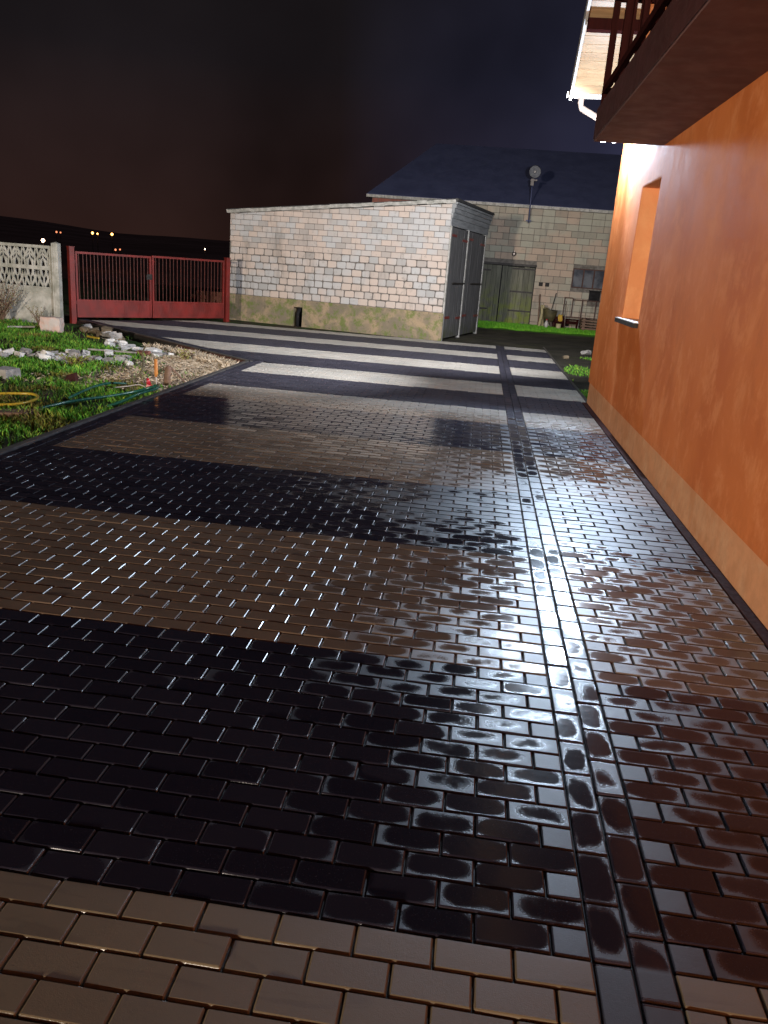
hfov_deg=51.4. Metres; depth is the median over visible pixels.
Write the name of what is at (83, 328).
rubble piece
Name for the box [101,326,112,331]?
rubble piece
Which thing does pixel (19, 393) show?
garden hose
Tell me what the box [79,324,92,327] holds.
rubble piece
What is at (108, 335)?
rubble piece
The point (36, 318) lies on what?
dry shrub
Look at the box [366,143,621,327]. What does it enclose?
barn
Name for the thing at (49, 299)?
concrete fence
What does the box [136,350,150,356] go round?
broken brick
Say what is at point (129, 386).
white string
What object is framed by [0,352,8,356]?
rubble piece
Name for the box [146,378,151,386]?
hose sprayer
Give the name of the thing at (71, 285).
gate post
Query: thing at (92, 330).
rubble piece
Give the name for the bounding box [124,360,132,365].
rubble piece
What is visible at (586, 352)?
white stone
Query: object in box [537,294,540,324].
leaning pole
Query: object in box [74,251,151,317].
gate leaf
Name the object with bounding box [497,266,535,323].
door
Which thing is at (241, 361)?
kerb
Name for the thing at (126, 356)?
rubble piece
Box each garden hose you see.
[0,392,38,405]
[39,384,159,408]
[68,382,125,398]
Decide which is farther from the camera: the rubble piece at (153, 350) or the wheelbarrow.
the wheelbarrow
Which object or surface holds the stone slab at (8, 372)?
on the ground at (557, 346)
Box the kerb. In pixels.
[0,319,586,453]
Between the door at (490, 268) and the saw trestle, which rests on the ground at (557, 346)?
the saw trestle
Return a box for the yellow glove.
[558,314,562,321]
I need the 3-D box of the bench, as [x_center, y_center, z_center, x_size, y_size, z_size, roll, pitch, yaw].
[6.156,-6.162,26.334,0.480,0.400,0.270,6,17,5]
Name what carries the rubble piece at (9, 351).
on the ground at (557, 346)
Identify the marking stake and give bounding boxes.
[154,359,157,383]
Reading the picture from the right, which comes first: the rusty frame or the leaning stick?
the rusty frame
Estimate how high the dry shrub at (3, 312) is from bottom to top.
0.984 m
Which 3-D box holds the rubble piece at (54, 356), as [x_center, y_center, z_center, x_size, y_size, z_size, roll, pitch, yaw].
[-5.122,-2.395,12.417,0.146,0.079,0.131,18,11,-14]
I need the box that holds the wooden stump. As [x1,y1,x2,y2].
[164,365,171,386]
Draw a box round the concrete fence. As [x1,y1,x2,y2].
[0,242,63,322]
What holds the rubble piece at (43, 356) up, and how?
on the ground at (557, 346)
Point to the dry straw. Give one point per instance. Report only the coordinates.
(203, 363)
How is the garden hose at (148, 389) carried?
on the ground at (557, 346)
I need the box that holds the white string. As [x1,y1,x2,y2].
[114,384,144,387]
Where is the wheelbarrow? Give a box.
[543,308,557,326]
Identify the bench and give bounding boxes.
[563,319,578,328]
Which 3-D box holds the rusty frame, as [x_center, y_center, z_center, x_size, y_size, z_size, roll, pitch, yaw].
[6.680,-6.535,26.435,1.510,1.030,0.030,6,17,5]
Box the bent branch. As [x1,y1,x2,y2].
[110,346,145,380]
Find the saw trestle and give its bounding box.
[538,305,547,325]
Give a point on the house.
(676, 405)
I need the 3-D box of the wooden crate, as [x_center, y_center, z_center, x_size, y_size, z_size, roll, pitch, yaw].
[5.761,-6.243,26.338,0.320,0.395,0.370,6,17,5]
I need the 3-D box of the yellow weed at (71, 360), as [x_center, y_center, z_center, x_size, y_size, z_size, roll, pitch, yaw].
[-4.587,-2.237,11.863,0.587,0.259,0.290,-5,20,-29]
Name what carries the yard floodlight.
attached to the barn
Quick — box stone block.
[39,316,63,332]
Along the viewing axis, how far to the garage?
20.02 m
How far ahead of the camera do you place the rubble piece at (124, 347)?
13.95 m
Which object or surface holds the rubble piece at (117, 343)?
on the ground at (557, 346)
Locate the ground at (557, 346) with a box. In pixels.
[0,275,594,447]
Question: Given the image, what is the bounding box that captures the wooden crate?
[553,316,564,327]
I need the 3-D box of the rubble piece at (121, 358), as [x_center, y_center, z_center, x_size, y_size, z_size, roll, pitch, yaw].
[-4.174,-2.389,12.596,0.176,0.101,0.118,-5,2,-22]
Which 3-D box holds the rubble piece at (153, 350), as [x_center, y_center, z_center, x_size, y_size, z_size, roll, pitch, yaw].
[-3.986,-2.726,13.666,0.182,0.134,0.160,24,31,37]
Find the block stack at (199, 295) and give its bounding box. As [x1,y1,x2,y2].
[191,290,221,302]
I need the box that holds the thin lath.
[88,348,136,352]
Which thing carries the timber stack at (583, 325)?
on the ground at (557, 346)
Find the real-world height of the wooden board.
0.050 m
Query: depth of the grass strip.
25.20 m
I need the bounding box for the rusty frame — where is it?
[562,297,599,327]
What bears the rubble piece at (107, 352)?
on the ground at (557, 346)
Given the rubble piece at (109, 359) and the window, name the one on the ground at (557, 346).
the rubble piece at (109, 359)
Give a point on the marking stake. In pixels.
(155, 367)
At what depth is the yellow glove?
26.09 m
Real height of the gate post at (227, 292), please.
1.645 m
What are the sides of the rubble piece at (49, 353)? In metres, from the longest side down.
0.196 x 0.148 x 0.131 m
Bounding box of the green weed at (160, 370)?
[158,363,164,375]
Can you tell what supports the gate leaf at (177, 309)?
attached to the gate post at (227, 292)
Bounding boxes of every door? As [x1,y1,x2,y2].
[442,227,467,337]
[460,232,484,334]
[478,264,501,321]
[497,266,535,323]
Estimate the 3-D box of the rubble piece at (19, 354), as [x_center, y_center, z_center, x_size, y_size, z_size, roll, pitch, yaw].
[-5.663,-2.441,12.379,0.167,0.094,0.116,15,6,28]
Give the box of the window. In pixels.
[571,268,604,289]
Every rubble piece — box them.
[0,348,13,354]
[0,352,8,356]
[14,351,24,356]
[19,347,31,354]
[38,353,50,360]
[40,349,54,355]
[50,354,59,360]
[68,349,80,358]
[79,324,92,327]
[79,326,90,332]
[81,350,89,354]
[89,327,99,333]
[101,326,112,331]
[101,357,112,362]
[102,331,116,339]
[104,349,112,357]
[114,333,121,338]
[114,340,125,346]
[114,357,124,362]
[119,345,128,350]
[121,355,131,359]
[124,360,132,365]
[146,348,156,352]
[151,352,162,357]
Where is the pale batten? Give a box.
[7,326,34,327]
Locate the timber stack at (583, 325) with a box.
[579,318,596,329]
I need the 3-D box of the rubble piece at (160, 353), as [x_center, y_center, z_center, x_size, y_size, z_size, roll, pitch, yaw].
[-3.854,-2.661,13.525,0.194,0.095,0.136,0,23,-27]
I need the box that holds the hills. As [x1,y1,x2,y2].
[0,216,229,288]
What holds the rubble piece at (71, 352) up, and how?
on the ground at (557, 346)
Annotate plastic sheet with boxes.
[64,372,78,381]
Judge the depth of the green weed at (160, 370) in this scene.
11.51 m
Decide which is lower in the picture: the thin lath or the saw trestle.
the thin lath
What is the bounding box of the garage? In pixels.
[226,198,494,340]
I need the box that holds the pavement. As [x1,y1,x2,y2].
[0,319,767,1023]
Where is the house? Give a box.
[566,0,767,649]
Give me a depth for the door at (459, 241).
20.05 m
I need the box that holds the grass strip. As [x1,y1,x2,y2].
[477,320,595,396]
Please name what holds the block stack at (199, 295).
on the ground at (557, 346)
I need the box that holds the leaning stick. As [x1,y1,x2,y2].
[171,367,185,382]
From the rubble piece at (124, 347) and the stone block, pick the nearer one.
the rubble piece at (124, 347)
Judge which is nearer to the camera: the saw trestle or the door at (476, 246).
the door at (476, 246)
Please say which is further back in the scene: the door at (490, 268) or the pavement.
the door at (490, 268)
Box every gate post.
[66,246,76,323]
[223,257,230,321]
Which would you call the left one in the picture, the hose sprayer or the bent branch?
the bent branch
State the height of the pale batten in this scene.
0.037 m
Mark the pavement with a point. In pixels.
(356, 679)
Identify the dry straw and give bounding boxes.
[6,342,238,392]
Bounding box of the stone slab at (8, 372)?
[0,366,20,380]
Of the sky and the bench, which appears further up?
the sky
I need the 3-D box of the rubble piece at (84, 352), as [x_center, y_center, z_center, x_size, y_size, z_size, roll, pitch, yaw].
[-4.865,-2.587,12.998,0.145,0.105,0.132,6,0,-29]
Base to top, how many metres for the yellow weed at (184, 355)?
0.242 m
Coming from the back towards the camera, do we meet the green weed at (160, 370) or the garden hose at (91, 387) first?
the green weed at (160, 370)
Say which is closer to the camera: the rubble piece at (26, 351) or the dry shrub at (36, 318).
the rubble piece at (26, 351)
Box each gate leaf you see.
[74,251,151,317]
[151,256,224,317]
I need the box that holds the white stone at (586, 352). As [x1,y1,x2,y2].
[580,350,590,354]
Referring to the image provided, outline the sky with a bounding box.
[0,0,623,240]
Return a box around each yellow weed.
[56,352,93,365]
[177,348,194,359]
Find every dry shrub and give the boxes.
[0,277,23,320]
[25,305,44,324]
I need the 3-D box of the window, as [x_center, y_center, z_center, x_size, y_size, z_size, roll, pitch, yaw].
[6.741,-7.686,26.320,1.060,0.620,0.050,6,17,5]
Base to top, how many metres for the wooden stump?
0.344 m
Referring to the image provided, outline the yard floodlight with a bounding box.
[526,165,540,222]
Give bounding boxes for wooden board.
[0,408,40,416]
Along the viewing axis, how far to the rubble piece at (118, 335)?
15.26 m

